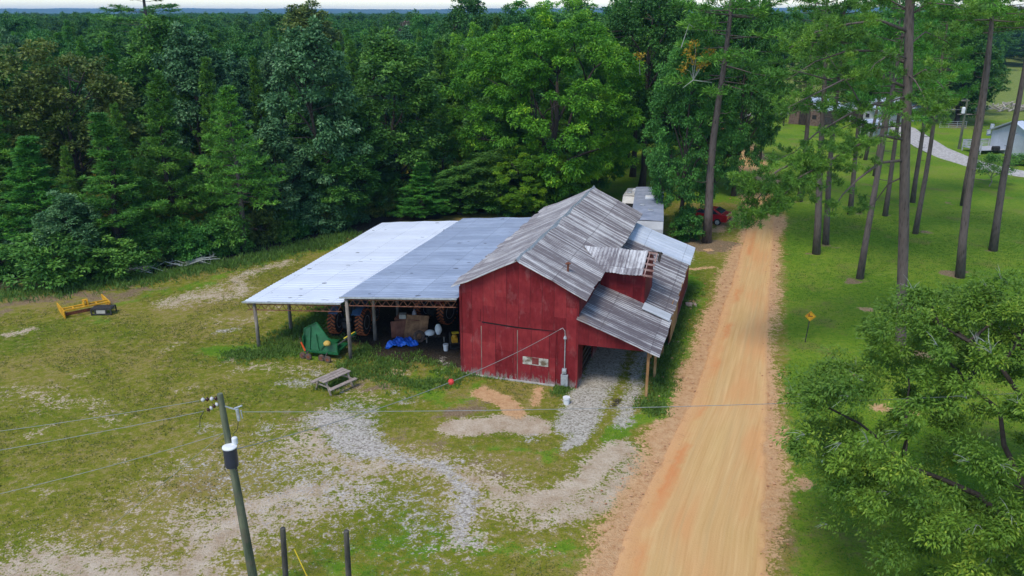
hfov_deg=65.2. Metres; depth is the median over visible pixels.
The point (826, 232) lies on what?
tall pine
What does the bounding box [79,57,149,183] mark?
broadleaf tree
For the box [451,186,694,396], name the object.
barn
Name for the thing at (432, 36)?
broadleaf tree
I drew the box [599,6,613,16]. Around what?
broadleaf tree
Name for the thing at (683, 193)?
broadleaf tree
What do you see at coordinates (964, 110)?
utility pole
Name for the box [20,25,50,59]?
broadleaf tree
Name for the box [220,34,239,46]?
broadleaf tree
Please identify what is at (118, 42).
broadleaf tree
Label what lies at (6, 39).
broadleaf tree
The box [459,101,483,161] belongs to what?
pine tree
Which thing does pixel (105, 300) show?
box scraper
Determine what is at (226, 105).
pine tree
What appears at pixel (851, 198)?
tall pine
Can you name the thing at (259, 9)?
hills
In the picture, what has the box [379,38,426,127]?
broadleaf tree
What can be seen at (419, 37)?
pine tree
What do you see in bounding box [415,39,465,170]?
pine tree
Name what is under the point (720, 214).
parked car
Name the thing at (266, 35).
broadleaf tree
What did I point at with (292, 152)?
broadleaf tree
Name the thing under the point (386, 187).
shrub
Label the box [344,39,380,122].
pine tree
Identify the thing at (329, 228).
shrub
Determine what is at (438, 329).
feed sack
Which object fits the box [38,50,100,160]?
broadleaf tree
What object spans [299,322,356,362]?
rotary cutter
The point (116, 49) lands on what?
pine tree
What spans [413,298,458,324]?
tractor
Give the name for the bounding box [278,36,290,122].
pine tree
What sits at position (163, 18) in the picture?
pine tree
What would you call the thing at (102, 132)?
pine tree
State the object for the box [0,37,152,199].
broadleaf tree
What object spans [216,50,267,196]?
broadleaf tree
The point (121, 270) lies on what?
shrub
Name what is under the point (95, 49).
broadleaf tree
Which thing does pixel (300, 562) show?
guy guard
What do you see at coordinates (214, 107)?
pine tree
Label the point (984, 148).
deck
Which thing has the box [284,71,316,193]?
pine tree
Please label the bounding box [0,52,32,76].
broadleaf tree
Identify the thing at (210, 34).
pine tree
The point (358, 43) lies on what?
broadleaf tree
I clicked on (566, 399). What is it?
bucket
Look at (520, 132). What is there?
broadleaf tree
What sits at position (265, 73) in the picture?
broadleaf tree
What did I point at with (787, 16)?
broadleaf tree
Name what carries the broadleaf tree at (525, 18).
on the ground at (348, 454)
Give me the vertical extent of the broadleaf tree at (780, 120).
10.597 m
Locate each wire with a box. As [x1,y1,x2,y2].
[0,433,222,493]
[2,411,202,449]
[3,401,195,430]
[112,434,221,525]
[237,329,559,448]
[292,393,1015,411]
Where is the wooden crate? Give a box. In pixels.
[394,313,423,320]
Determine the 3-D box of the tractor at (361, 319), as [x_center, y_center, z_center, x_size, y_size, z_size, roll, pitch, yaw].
[-9.428,1.193,48.084,2.229,2.546,3.655,3,19,9]
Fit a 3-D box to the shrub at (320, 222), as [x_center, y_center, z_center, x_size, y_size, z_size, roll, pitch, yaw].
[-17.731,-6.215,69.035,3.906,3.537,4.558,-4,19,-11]
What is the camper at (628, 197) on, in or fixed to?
on the ground at (348, 454)
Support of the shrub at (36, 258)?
on the ground at (348, 454)
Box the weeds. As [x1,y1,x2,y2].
[196,284,705,418]
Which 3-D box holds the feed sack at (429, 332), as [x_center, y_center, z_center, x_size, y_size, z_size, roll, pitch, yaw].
[-4.776,2.601,46.414,0.540,0.400,0.481,-2,18,11]
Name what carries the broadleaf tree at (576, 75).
on the ground at (348, 454)
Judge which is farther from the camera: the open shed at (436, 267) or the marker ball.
the open shed at (436, 267)
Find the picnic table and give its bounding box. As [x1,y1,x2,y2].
[310,368,357,395]
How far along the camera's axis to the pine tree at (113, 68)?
72.23 m
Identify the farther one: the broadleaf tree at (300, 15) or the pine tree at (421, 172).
the broadleaf tree at (300, 15)
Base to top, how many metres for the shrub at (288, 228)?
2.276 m
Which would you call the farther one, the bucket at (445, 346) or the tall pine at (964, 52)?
the tall pine at (964, 52)
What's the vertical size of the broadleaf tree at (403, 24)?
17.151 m
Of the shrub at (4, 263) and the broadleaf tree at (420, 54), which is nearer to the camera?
the shrub at (4, 263)
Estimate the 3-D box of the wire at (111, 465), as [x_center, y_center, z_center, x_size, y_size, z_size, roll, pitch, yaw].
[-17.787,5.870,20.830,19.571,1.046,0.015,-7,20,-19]
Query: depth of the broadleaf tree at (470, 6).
125.36 m
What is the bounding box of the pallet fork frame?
[90,304,116,315]
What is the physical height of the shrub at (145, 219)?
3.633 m
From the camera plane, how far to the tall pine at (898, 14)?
71.51 m
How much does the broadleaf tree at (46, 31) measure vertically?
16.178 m
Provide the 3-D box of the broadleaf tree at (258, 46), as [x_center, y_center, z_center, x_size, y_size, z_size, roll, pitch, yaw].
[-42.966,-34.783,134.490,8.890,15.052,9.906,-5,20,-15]
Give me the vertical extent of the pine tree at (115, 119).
11.994 m
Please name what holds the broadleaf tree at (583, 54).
on the ground at (348, 454)
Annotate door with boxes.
[481,324,517,379]
[518,328,555,384]
[798,112,810,124]
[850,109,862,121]
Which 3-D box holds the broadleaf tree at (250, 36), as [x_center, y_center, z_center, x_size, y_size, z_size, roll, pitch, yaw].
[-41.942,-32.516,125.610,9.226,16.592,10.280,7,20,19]
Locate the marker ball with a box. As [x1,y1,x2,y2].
[448,379,453,384]
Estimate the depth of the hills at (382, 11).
3525.85 m
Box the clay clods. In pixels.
[551,146,799,575]
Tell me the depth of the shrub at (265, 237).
65.12 m
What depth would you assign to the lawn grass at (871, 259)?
57.14 m
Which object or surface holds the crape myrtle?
on the ground at (348, 454)
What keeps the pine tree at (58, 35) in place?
on the ground at (348, 454)
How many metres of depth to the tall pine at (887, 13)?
89.27 m
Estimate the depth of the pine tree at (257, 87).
73.23 m
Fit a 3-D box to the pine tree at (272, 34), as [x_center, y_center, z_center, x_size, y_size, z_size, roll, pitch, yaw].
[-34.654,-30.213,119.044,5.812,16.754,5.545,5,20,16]
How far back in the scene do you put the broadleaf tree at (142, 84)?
87.20 m
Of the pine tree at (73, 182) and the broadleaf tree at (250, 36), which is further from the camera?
the broadleaf tree at (250, 36)
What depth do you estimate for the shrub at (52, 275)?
54.54 m
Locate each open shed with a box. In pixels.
[242,221,457,346]
[339,217,530,359]
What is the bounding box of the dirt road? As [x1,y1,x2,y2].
[613,147,774,575]
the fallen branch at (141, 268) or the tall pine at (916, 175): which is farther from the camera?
the tall pine at (916, 175)
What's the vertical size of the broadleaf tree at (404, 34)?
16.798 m
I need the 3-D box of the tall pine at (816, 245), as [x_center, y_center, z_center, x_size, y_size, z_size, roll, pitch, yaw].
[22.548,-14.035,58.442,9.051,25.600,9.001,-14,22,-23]
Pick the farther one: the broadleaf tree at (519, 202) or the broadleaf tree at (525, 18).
the broadleaf tree at (525, 18)
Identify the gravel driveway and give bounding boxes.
[891,124,1023,176]
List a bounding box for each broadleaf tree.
[0,27,32,65]
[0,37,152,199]
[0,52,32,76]
[0,67,57,212]
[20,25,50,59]
[20,29,72,60]
[22,31,89,119]
[30,190,110,271]
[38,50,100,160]
[58,36,123,116]
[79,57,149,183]
[94,30,132,61]
[117,12,210,197]
[133,38,198,147]
[140,21,254,213]
[211,47,239,106]
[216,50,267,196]
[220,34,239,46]
[220,36,262,134]
[221,26,270,68]
[238,122,319,224]
[245,35,265,115]
[247,42,297,183]
[256,14,373,211]
[259,31,277,50]
[264,27,300,92]
[276,0,348,67]
[285,70,357,186]
[329,118,403,213]
[337,32,362,70]
[340,26,456,197]
[353,28,371,71]
[354,45,395,124]
[367,65,416,169]
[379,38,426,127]
[388,20,410,33]
[392,24,416,49]
[395,56,446,153]
[406,28,450,102]
[407,14,442,41]
[424,28,470,159]
[425,21,528,164]
[426,165,490,214]
[436,0,505,48]
[438,0,647,204]
[447,36,497,143]
[450,147,535,211]
[460,77,526,160]
[477,144,580,217]
[485,2,541,43]
[519,56,560,151]
[523,0,586,44]
[546,63,601,145]
[557,0,602,27]
[560,62,629,190]
[565,33,592,146]
[589,0,690,176]
[590,0,704,186]
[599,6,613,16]
[626,52,656,157]
[633,24,751,229]
[640,45,700,165]
[665,0,773,184]
[680,0,716,37]
[700,32,743,143]
[701,0,788,195]
[734,14,790,63]
[738,79,789,158]
[770,9,801,69]
[912,12,984,118]
[929,30,1006,122]
[948,21,986,85]
[951,55,1012,111]
[982,15,1008,65]
[992,32,1022,55]
[993,32,1023,63]
[1003,29,1023,57]
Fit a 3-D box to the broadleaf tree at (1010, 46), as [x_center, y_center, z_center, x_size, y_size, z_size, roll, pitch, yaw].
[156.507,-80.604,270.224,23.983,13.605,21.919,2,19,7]
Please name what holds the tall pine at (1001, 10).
on the ground at (348, 454)
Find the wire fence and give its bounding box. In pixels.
[930,116,1002,128]
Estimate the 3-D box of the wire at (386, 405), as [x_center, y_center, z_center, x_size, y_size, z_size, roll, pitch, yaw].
[-2.967,3.440,31.783,0.026,2.576,19.161,12,22,32]
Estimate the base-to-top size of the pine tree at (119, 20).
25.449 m
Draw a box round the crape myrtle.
[976,152,1023,186]
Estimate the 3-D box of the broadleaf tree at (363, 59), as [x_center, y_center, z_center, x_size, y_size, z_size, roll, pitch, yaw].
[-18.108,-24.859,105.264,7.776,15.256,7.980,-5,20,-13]
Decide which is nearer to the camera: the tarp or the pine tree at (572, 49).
the tarp
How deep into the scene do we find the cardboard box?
47.19 m
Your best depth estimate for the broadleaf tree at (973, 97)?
132.16 m
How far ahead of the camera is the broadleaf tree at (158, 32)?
76.80 m
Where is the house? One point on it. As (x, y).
(1000, 135)
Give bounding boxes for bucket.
[443,343,447,350]
[563,395,569,404]
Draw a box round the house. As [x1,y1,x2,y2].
[988,121,1023,154]
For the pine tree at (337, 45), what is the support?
on the ground at (348, 454)
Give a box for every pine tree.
[0,135,109,263]
[0,192,13,261]
[1,43,54,148]
[4,62,45,133]
[39,48,82,126]
[41,66,96,196]
[50,112,172,269]
[52,31,67,58]
[52,145,91,224]
[73,35,93,162]
[83,0,215,55]
[87,28,95,43]
[89,38,97,43]
[100,38,159,194]
[101,102,151,224]
[104,34,125,74]
[114,47,131,159]
[117,68,221,240]
[151,49,198,197]
[160,15,167,27]
[186,56,254,209]
[187,85,288,251]
[194,25,200,32]
[199,25,206,37]
[200,103,249,215]
[208,32,214,44]
[213,30,223,51]
[240,55,287,187]
[268,26,278,48]
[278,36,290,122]
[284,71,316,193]
[329,40,347,183]
[343,28,360,84]
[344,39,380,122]
[365,47,400,153]
[372,26,379,35]
[385,161,455,218]
[403,67,428,148]
[414,28,422,53]
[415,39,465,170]
[421,82,463,169]
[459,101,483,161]
[490,14,500,125]
[503,82,529,148]
[536,46,578,152]
[560,41,576,143]
[575,46,591,133]
[576,19,584,46]
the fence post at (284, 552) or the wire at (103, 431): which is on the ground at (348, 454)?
the fence post at (284, 552)
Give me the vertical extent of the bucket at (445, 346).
0.386 m
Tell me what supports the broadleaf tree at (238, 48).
on the ground at (348, 454)
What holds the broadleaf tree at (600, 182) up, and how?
on the ground at (348, 454)
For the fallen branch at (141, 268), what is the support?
on the ground at (348, 454)
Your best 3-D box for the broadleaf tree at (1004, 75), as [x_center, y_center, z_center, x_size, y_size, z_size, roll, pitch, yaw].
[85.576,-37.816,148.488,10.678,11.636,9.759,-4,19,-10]
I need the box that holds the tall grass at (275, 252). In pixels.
[0,227,361,303]
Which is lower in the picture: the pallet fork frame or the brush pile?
the pallet fork frame
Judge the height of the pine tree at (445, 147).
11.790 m
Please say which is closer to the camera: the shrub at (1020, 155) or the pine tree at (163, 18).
the shrub at (1020, 155)
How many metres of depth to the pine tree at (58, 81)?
85.72 m
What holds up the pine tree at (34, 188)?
on the ground at (348, 454)
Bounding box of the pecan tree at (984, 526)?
[768,266,1023,575]
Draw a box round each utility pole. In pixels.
[199,392,257,575]
[957,99,971,148]
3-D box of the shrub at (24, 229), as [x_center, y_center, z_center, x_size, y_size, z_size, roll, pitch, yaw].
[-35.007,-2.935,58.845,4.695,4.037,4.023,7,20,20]
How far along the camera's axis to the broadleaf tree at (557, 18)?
146.58 m
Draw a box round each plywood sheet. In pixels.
[390,321,405,337]
[404,315,428,339]
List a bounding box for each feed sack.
[425,329,434,336]
[435,324,441,334]
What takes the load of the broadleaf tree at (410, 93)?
on the ground at (348, 454)
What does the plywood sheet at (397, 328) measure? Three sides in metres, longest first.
1.000 x 0.950 x 0.032 m
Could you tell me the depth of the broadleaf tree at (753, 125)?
82.56 m
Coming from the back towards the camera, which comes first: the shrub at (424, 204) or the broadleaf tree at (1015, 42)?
the broadleaf tree at (1015, 42)
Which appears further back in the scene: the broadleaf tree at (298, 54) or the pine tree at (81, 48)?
the pine tree at (81, 48)
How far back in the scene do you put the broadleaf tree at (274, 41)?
113.55 m
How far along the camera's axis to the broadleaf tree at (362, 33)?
137.00 m
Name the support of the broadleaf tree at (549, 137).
on the ground at (348, 454)
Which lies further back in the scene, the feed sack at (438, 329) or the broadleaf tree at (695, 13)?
the broadleaf tree at (695, 13)
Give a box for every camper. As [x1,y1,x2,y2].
[622,188,635,207]
[633,187,663,233]
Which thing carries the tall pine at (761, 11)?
on the ground at (348, 454)
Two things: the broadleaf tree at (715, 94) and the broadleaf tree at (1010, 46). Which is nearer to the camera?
the broadleaf tree at (715, 94)
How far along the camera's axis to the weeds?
43.54 m
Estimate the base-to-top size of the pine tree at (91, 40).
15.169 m
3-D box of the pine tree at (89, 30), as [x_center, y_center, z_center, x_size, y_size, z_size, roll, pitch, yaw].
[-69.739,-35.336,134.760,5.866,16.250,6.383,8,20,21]
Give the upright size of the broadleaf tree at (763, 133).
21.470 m
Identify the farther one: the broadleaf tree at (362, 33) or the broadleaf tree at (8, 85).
the broadleaf tree at (362, 33)
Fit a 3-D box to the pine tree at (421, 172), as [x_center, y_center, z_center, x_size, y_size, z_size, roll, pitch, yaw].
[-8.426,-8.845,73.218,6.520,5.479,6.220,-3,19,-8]
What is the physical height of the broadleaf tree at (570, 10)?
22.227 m
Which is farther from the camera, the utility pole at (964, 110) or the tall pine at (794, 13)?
the utility pole at (964, 110)
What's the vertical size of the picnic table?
0.760 m
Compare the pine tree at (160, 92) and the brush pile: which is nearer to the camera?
the pine tree at (160, 92)
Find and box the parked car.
[694,206,731,225]
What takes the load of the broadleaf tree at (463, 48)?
on the ground at (348, 454)
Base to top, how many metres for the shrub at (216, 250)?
3.877 m
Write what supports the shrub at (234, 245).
on the ground at (348, 454)
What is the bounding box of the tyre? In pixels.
[413,330,424,342]
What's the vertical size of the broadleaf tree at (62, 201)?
6.625 m
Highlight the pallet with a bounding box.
[425,332,445,342]
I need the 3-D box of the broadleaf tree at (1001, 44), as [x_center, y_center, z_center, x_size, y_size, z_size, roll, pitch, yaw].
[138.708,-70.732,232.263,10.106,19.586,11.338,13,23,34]
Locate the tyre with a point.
(417, 332)
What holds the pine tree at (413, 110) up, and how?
on the ground at (348, 454)
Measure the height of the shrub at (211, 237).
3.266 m
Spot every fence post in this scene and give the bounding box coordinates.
[280,527,288,575]
[343,529,351,575]
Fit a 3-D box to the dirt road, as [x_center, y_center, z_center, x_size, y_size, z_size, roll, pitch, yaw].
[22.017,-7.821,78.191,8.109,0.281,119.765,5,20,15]
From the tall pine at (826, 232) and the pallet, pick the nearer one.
the pallet
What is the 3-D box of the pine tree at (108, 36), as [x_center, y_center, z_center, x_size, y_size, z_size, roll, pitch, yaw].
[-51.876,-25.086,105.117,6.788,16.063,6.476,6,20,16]
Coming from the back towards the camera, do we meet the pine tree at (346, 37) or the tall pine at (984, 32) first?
the pine tree at (346, 37)
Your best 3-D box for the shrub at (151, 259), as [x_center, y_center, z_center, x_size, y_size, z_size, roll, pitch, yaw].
[-27.311,-2.968,59.474,3.948,3.620,3.383,9,21,25]
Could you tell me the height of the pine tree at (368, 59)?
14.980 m
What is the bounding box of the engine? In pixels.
[449,331,459,348]
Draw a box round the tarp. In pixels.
[385,336,417,348]
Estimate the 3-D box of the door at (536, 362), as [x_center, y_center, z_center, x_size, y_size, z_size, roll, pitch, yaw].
[1.244,3.525,40.684,1.990,2.910,0.063,6,20,16]
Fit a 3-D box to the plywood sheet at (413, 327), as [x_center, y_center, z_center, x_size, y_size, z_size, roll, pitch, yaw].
[-5.603,2.297,46.919,1.350,1.450,0.033,3,-19,7]
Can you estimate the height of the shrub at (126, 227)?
3.983 m
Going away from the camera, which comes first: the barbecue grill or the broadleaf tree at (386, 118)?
the broadleaf tree at (386, 118)
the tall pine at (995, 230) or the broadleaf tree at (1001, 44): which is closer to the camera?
the tall pine at (995, 230)
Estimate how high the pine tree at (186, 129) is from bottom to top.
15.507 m
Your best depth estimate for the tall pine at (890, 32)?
52.83 m
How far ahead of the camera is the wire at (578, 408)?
24.90 m
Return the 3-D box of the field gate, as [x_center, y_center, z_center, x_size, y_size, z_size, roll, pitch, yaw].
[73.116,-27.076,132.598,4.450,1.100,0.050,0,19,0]
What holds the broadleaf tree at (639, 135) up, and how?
on the ground at (348, 454)
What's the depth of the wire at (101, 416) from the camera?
23.06 m
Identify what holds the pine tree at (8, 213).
on the ground at (348, 454)
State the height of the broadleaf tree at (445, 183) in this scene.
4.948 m
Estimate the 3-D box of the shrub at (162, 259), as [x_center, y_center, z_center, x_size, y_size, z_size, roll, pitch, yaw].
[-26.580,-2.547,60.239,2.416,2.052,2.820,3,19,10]
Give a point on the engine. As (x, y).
(453, 338)
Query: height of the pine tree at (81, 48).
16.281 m
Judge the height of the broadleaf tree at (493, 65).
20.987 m
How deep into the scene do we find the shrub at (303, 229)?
67.39 m
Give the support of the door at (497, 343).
in the barn
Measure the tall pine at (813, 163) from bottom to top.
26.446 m
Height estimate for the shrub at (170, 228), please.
3.793 m
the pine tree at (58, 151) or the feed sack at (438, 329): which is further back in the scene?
the pine tree at (58, 151)
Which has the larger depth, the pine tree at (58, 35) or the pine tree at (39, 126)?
the pine tree at (58, 35)
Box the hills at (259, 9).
[0,7,882,9]
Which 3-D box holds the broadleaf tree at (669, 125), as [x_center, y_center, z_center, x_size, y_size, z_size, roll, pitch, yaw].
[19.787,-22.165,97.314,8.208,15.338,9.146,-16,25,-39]
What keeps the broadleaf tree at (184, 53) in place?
on the ground at (348, 454)
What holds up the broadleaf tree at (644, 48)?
on the ground at (348, 454)
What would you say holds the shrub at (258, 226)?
on the ground at (348, 454)
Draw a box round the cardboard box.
[399,313,406,318]
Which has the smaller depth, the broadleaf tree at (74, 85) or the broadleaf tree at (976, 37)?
the broadleaf tree at (74, 85)
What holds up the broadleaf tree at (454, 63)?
on the ground at (348, 454)
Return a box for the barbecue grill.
[991,146,999,151]
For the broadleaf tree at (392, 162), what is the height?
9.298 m
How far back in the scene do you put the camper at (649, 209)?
65.06 m
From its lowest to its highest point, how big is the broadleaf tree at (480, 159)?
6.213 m
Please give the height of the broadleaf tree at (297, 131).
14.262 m
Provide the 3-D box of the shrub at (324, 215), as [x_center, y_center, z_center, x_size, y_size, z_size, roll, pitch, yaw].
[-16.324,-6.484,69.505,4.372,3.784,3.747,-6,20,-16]
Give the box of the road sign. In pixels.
[805,312,815,341]
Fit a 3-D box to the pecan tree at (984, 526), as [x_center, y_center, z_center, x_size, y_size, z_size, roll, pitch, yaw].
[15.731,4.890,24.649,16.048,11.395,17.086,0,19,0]
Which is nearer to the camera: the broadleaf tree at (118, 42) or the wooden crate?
the wooden crate
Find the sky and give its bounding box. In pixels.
[0,0,1023,8]
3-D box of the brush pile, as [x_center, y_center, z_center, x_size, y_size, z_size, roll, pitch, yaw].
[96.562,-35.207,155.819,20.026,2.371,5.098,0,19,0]
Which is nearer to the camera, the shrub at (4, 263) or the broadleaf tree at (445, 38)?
the shrub at (4, 263)
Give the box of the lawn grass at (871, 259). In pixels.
[607,211,1023,575]
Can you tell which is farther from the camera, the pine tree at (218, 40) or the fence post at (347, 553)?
the pine tree at (218, 40)
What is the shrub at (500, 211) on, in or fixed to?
on the ground at (348, 454)
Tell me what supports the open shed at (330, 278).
on the ground at (348, 454)
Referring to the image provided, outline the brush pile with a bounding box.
[952,101,1023,111]
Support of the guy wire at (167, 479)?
attached to the utility pole at (230, 455)
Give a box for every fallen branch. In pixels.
[103,263,165,273]
[151,254,219,269]
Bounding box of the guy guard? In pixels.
[294,549,306,575]
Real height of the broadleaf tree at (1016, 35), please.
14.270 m
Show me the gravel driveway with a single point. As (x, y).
(939, 150)
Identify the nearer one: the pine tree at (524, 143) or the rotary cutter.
the rotary cutter
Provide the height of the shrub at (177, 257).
3.272 m
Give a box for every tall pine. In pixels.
[660,0,806,243]
[726,0,991,349]
[759,0,886,254]
[767,4,847,201]
[794,1,898,244]
[827,0,903,214]
[842,0,958,279]
[856,0,903,159]
[867,0,919,175]
[867,2,949,216]
[888,2,983,233]
[891,0,975,202]
[919,0,1023,278]
[953,0,1023,205]
[969,0,1023,251]
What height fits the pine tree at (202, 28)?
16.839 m
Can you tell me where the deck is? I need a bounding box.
[961,139,1004,154]
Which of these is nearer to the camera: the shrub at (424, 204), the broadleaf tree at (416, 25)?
the shrub at (424, 204)
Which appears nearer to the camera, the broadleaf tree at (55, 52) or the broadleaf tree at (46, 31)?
the broadleaf tree at (55, 52)
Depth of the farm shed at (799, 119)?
135.96 m
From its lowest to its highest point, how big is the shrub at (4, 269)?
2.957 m
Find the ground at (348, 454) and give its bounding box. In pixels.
[0,56,1023,575]
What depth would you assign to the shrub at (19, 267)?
56.64 m
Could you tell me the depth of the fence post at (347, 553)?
25.86 m
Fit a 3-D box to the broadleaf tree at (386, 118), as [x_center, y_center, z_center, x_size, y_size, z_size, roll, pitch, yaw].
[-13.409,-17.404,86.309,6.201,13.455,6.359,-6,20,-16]
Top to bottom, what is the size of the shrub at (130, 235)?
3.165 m
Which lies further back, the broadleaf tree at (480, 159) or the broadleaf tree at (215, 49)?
the broadleaf tree at (215, 49)
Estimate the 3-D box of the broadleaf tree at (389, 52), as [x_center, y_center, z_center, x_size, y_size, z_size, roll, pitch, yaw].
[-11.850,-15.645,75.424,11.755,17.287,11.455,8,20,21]
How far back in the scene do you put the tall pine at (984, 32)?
75.95 m
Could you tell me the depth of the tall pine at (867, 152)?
101.76 m
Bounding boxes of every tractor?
[327,300,379,335]
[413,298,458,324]
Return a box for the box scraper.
[56,294,111,318]
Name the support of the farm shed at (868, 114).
on the ground at (348, 454)
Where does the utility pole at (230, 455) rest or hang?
on the ground at (348, 454)
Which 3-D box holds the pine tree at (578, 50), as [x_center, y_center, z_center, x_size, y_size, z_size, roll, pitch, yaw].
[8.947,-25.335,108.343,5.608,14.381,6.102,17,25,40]
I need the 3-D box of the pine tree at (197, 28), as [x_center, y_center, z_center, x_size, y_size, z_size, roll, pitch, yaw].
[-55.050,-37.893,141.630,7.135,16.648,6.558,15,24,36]
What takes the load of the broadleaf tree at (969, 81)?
on the ground at (348, 454)
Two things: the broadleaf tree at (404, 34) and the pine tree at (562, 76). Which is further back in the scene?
the broadleaf tree at (404, 34)
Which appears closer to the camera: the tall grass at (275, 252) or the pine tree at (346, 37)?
the tall grass at (275, 252)
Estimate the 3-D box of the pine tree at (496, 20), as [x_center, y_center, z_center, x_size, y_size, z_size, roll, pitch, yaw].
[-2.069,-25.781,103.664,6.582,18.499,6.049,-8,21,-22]
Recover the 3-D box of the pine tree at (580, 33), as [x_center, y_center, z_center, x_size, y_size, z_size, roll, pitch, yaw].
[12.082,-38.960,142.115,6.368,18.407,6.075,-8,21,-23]
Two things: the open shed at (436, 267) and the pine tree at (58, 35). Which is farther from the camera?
the pine tree at (58, 35)
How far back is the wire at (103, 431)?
22.74 m
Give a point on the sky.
(22, 4)
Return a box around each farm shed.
[788,97,843,125]
[845,97,923,122]
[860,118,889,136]
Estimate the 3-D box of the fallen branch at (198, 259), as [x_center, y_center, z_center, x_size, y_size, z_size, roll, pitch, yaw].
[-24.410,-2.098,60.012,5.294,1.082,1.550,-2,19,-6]
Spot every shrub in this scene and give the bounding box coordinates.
[0,223,40,274]
[0,225,109,289]
[0,244,20,281]
[3,258,21,274]
[13,256,45,280]
[19,231,60,276]
[62,234,153,282]
[78,219,142,257]
[106,227,149,266]
[122,218,158,250]
[128,223,177,269]
[145,241,177,266]
[153,215,200,258]
[156,221,211,263]
[166,221,220,263]
[191,209,249,257]
[200,219,232,255]
[205,208,255,255]
[239,207,284,246]
[248,221,265,242]
[267,217,299,243]
[284,215,310,238]
[289,198,328,235]
[299,194,354,235]
[309,194,348,231]
[373,177,417,217]
[378,181,406,216]
[411,191,432,213]
[483,190,537,216]
[665,209,705,242]
[1011,153,1023,165]
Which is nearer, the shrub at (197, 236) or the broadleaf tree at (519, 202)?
the shrub at (197, 236)
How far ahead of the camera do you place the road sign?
45.71 m
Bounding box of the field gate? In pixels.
[939,121,966,127]
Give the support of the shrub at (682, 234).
on the ground at (348, 454)
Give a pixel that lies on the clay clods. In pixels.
(655, 461)
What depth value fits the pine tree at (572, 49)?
100.70 m
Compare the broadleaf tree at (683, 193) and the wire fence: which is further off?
the wire fence
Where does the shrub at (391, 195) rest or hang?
on the ground at (348, 454)
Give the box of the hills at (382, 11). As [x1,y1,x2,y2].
[0,9,971,13]
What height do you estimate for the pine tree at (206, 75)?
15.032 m
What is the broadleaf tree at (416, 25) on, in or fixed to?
on the ground at (348, 454)

